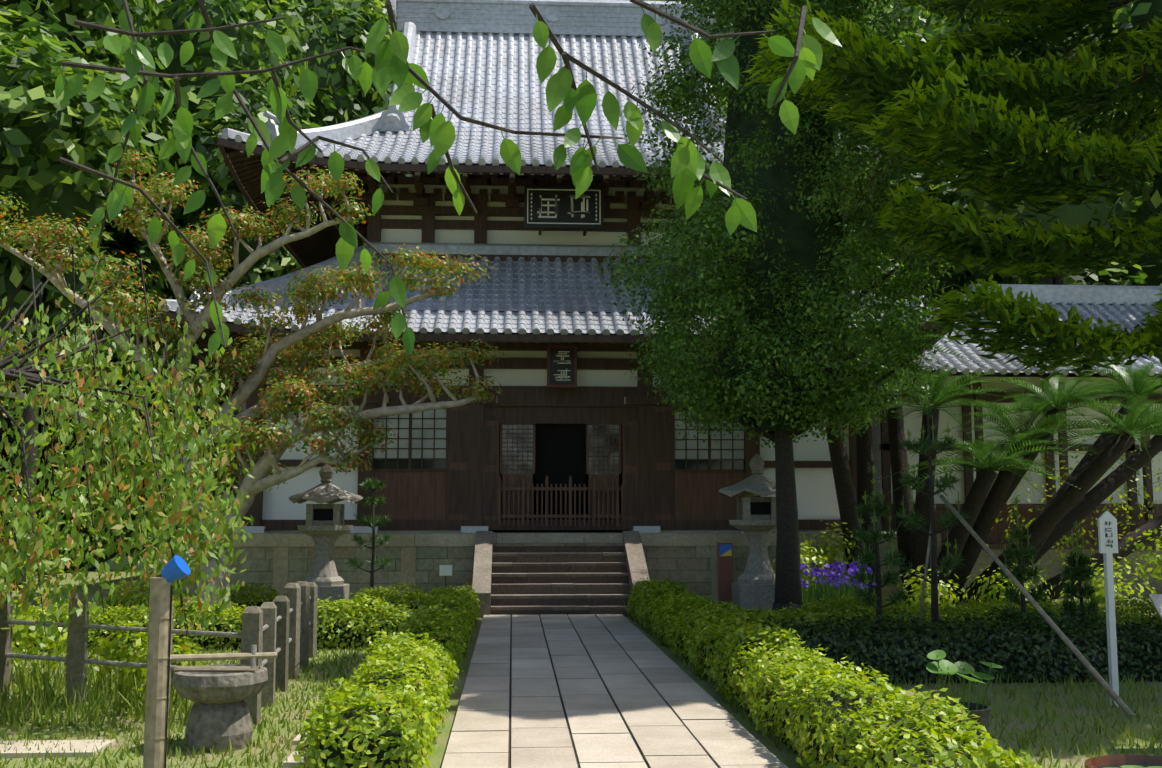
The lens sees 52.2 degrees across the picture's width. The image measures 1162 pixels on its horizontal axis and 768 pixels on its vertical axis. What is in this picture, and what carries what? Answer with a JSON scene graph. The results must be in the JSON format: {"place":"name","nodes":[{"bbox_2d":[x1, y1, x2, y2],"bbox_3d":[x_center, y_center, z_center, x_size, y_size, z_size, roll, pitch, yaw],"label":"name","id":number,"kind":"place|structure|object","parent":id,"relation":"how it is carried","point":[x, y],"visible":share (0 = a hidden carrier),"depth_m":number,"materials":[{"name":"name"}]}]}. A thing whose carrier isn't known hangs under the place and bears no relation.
{"place":"outdoors","nodes":[
{"label":"outdoors","id":0,"kind":"place"},
{"bbox_2d":[55,0,841,356],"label":"cherry branch","id":1,"kind":"object","parent":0,"point":[687,160],"visible":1,"depth_m":3.01,"materials":[{"name":"green plant"}]},
{"bbox_2d":[158,0,938,335],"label":"temple roof ridges","id":2,"kind":"object","parent":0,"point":[616,18],"visible":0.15,"depth_m":29.73,"materials":[{"name":"grey tile"}]},
{"bbox_2d":[220,31,871,165],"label":"upper roof","id":3,"kind":"structure","parent":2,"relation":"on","point":[491,78],"depth_m":29.09,"materials":[{"name":"tile"}]},
{"bbox_2d":[236,184,870,532],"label":"temple walls","id":4,"kind":"structure","parent":0,"point":[603,446],"depth_m":24.24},
{"bbox_2d":[241,165,719,338],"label":"roof eaves","id":5,"kind":"object","parent":4,"relation":"attached to","point":[420,197],"visible":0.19,"depth_m":26.41,"materials":[{"name":"brown wood"}]},
{"bbox_2d":[158,138,948,380],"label":"roof eaves","id":6,"kind":"object","parent":5,"relation":"on","point":[225,146],"visible":0.04,"depth_m":23.97,"materials":[{"name":"brown wood"}]},
{"bbox_2d":[163,255,929,333],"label":"lower roof","id":7,"kind":"structure","parent":4,"relation":"on","point":[521,286],"depth_m":24.45,"materials":[{"name":"tile"}]},
{"bbox_2d":[524,185,602,387],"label":"name plaques","id":8,"kind":"object","parent":4,"relation":"attached to","point":[553,207],"visible":1,"depth_m":25.80,"materials":[{"name":"black wood"}]},
{"bbox_2d":[169,151,942,379],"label":"temple rafters","id":9,"kind":"object","parent":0,"point":[316,248],"visible":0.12,"depth_m":27.06,"materials":[{"name":"brown wood"}]},
{"bbox_2d":[0,0,1131,570],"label":"hillside terrain","id":10,"kind":"structure","parent":0,"point":[126,534],"depth_m":38.88,"materials":[{"name":"green plant"}]},
{"bbox_2d":[0,571,1161,767],"bbox_3d":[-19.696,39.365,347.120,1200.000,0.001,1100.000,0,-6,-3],"label":"ground","id":11,"kind":"structure","parent":0,"point":[784,757],"depth_m":10.35,"materials":[{"name":"green plant"}]},
{"bbox_2d":[0,245,255,642],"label":"leafy shrub","id":12,"kind":"object","parent":11,"relation":"on","point":[21,523],"depth_m":10.22,"materials":[{"name":"green plant"}]},
{"bbox_2d":[0,733,310,767],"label":"stepping stones","id":13,"kind":"object","parent":11,"relation":"on","point":[81,745],"visible":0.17,"depth_m":8.95,"materials":[{"name":"beige stone"}]},
{"bbox_2d":[0,581,317,724],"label":"stone fence","id":14,"kind":"object","parent":11,"relation":"on","point":[284,626],"visible":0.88,"depth_m":11.19,"materials":[{"name":"grey stone"}]},
{"bbox_2d":[143,555,277,767],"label":"bamboo post","id":15,"kind":"object","parent":11,"relation":"on","point":[159,657],"visible":1,"depth_m":8.19,"materials":[{"name":"brown wood"}]},
{"bbox_2d":[172,664,267,752],"bbox_3d":[-2.809,2.505,9.233,0.720,0.616,0.709,0,-6,-3],"label":"stone basin","id":16,"kind":"object","parent":11,"relation":"on","point":[219,713],"visible":1,"depth_m":9.02,"materials":[{"name":"grey stone"}]},
{"bbox_2d":[0,169,478,618],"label":"crape myrtle tree","id":17,"kind":"object","parent":11,"relation":"on","point":[264,466],"visible":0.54,"depth_m":18.98,"materials":[{"name":"brown plant"}]},
{"bbox_2d":[0,149,504,490],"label":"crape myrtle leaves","id":18,"kind":"object","parent":17,"relation":"attached to","point":[283,395],"visible":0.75,"depth_m":19.00,"materials":[{"name":"green plant"}]},
{"bbox_2d":[288,464,362,618],"bbox_3d":[-4.234,2.623,19.616,1.232,2.614,1.091,0,-6,-3],"label":"stone lantern","id":19,"kind":"object","parent":11,"relation":"on","point":[324,527],"visible":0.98,"depth_m":19.43,"materials":[{"name":"grey stone"}]},
{"bbox_2d":[439,565,451,588],"bbox_3d":[-2.335,3.578,20.476,0.220,0.900,0.018,0,-6,-3],"label":"small sign","id":20,"kind":"object","parent":11,"relation":"on","point":[445,570],"visible":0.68,"depth_m":20.50,"materials":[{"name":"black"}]},
{"bbox_2d":[171,530,940,617],"bbox_3d":[-0.716,4.248,29.230,14.792,1.450,17.370,0,-6,-3],"label":"temple podium","id":21,"kind":"object","parent":11,"relation":"on","point":[523,573],"visible":0.58,"depth_m":22.52,"materials":[{"name":"grey stone"}]},
{"bbox_2d":[0,0,1161,590],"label":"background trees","id":22,"kind":"object","parent":11,"relation":"on","point":[70,198],"visible":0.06,"depth_m":34.03,"materials":[{"name":"green plant"}]},
{"bbox_2d":[0,0,1161,422],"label":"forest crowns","id":23,"kind":"object","parent":22,"relation":"on","point":[102,118],"visible":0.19,"depth_m":34.41,"materials":[{"name":"green plant"}]},
{"bbox_2d":[0,407,1161,697],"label":"garden shrubs","id":24,"kind":"object","parent":11,"relation":"on","point":[112,651],"visible":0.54,"depth_m":18.73,"materials":[{"name":"green plant"}]},
{"bbox_2d":[12,577,1161,767],"bbox_3d":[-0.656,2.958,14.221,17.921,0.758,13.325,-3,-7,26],"label":"hedges","id":25,"kind":"object","parent":11,"relation":"on","point":[401,644],"visible":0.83,"depth_m":9.95,"materials":[{"name":"green plant"}]},
{"bbox_2d":[717,543,732,607],"bbox_3d":[2.411,3.306,19.822,0.240,1.300,0.126,0,-6,-3],"label":"sign","id":26,"kind":"object","parent":11,"relation":"on","point":[725,563],"visible":0.84,"depth_m":19.79,"materials":[{"name":"brown"}]},
{"bbox_2d":[346,401,1104,630],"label":"young conifers","id":27,"kind":"object","parent":11,"relation":"on","point":[870,556],"visible":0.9,"depth_m":14.55,"materials":[{"name":"green plant"}]},
{"bbox_2d":[352,373,1134,716],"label":"young pines","id":28,"kind":"object","parent":11,"relation":"on","point":[932,545],"visible":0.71,"depth_m":14.30,"materials":[{"name":"green plant"}]},
{"bbox_2d":[857,374,1097,606],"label":"young pine candles","id":29,"kind":"object","parent":28,"relation":"attached to","point":[950,471],"visible":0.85,"depth_m":14.54},
{"bbox_2d":[718,454,776,613],"bbox_3d":[2.913,2.539,19.534,1.302,2.762,1.153,0,-6,-3],"label":"stone lantern","id":30,"kind":"object","parent":11,"relation":"on","point":[756,524],"visible":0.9,"depth_m":19.32,"materials":[{"name":"grey stone"}]},
{"bbox_2d":[595,0,965,618],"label":"broadleaf tree","id":31,"kind":"object","parent":11,"relation":"on","point":[710,404],"depth_m":18.19,"materials":[{"name":"green plant"}]},
{"bbox_2d":[801,560,876,618],"bbox_3d":[4.125,3.514,20.309,1.595,0.991,1.875,0,-6,-3],"label":"iris","id":32,"kind":"object","parent":11,"relation":"on","point":[818,591],"depth_m":19.84,"materials":[{"name":"purple plant"}]},
{"bbox_2d":[744,0,1161,382],"bbox_3d":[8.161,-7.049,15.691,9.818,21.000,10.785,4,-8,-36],"label":"conifer trunk","id":33,"kind":"object","parent":11,"relation":"on","point":[1145,75],"visible":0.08,"depth_m":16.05,"materials":[{"name":"brown plant"}]},
{"bbox_2d":[744,0,1161,371],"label":"conifer foliage tips","id":34,"kind":"object","parent":33,"relation":"attached to","point":[1020,67],"visible":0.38,"depth_m":14.32,"materials":[{"name":"green plant"}]},
{"bbox_2d":[926,650,1002,753],"bbox_3d":[2.807,2.373,8.754,0.500,0.774,0.485,-5,-8,41],"label":"lotus plant","id":35,"kind":"object","parent":11,"relation":"on","point":[942,667],"visible":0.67,"depth_m":8.77,"materials":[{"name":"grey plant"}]},
{"bbox_2d":[771,607,1161,681],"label":"shaded hedge","id":36,"kind":"object","parent":11,"relation":"on","point":[927,634],"visible":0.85,"depth_m":12.62,"materials":[{"name":"green plant"}]},
{"bbox_2d":[825,295,1161,609],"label":"cycad","id":37,"kind":"object","parent":11,"relation":"on","point":[1068,505],"depth_m":21.86,"materials":[{"name":"green plant"}]},
{"bbox_2d":[873,373,1161,594],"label":"annex building","id":38,"kind":"structure","parent":11,"relation":"on","point":[996,535],"depth_m":26.98,"materials":[{"name":"paint"}]},
{"bbox_2d":[905,301,1161,373],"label":"annex roof","id":39,"kind":"structure","parent":38,"relation":"on","point":[1127,315],"depth_m":27.00,"materials":[{"name":"tile"}]},
{"bbox_2d":[1098,511,1118,705],"bbox_3d":[5.012,2.115,11.232,0.170,1.820,0.071,0,-6,-3],"label":"signpost","id":40,"kind":"object","parent":11,"relation":"on","point":[1107,534],"visible":1,"depth_m":11.24,"materials":[{"name":"white wood"}]},
{"bbox_2d":[1085,754,1161,767],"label":"round planter pot","id":41,"kind":"object","parent":11,"relation":"on","point":[1127,761],"visible":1,"depth_m":6.37,"materials":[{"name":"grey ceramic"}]},
{"bbox_2d":[1148,594,1161,619],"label":"info board stand","id":42,"kind":"object","parent":11,"relation":"on","point":[1156,600],"visible":1,"depth_m":9.22,"materials":[{"name":"white"}]},
{"bbox_2d":[441,614,787,767],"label":"stone path","id":43,"kind":"structure","parent":0,"point":[581,691],"depth_m":10.81,"materials":[{"name":"grey stone"}]},
{"bbox_2d":[870,284,1161,377],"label":"annex roof ridges","id":44,"kind":"object","parent":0,"point":[1098,294],"visible":0.1,"depth_m":29.67,"materials":[{"name":"tile"}]}
]}

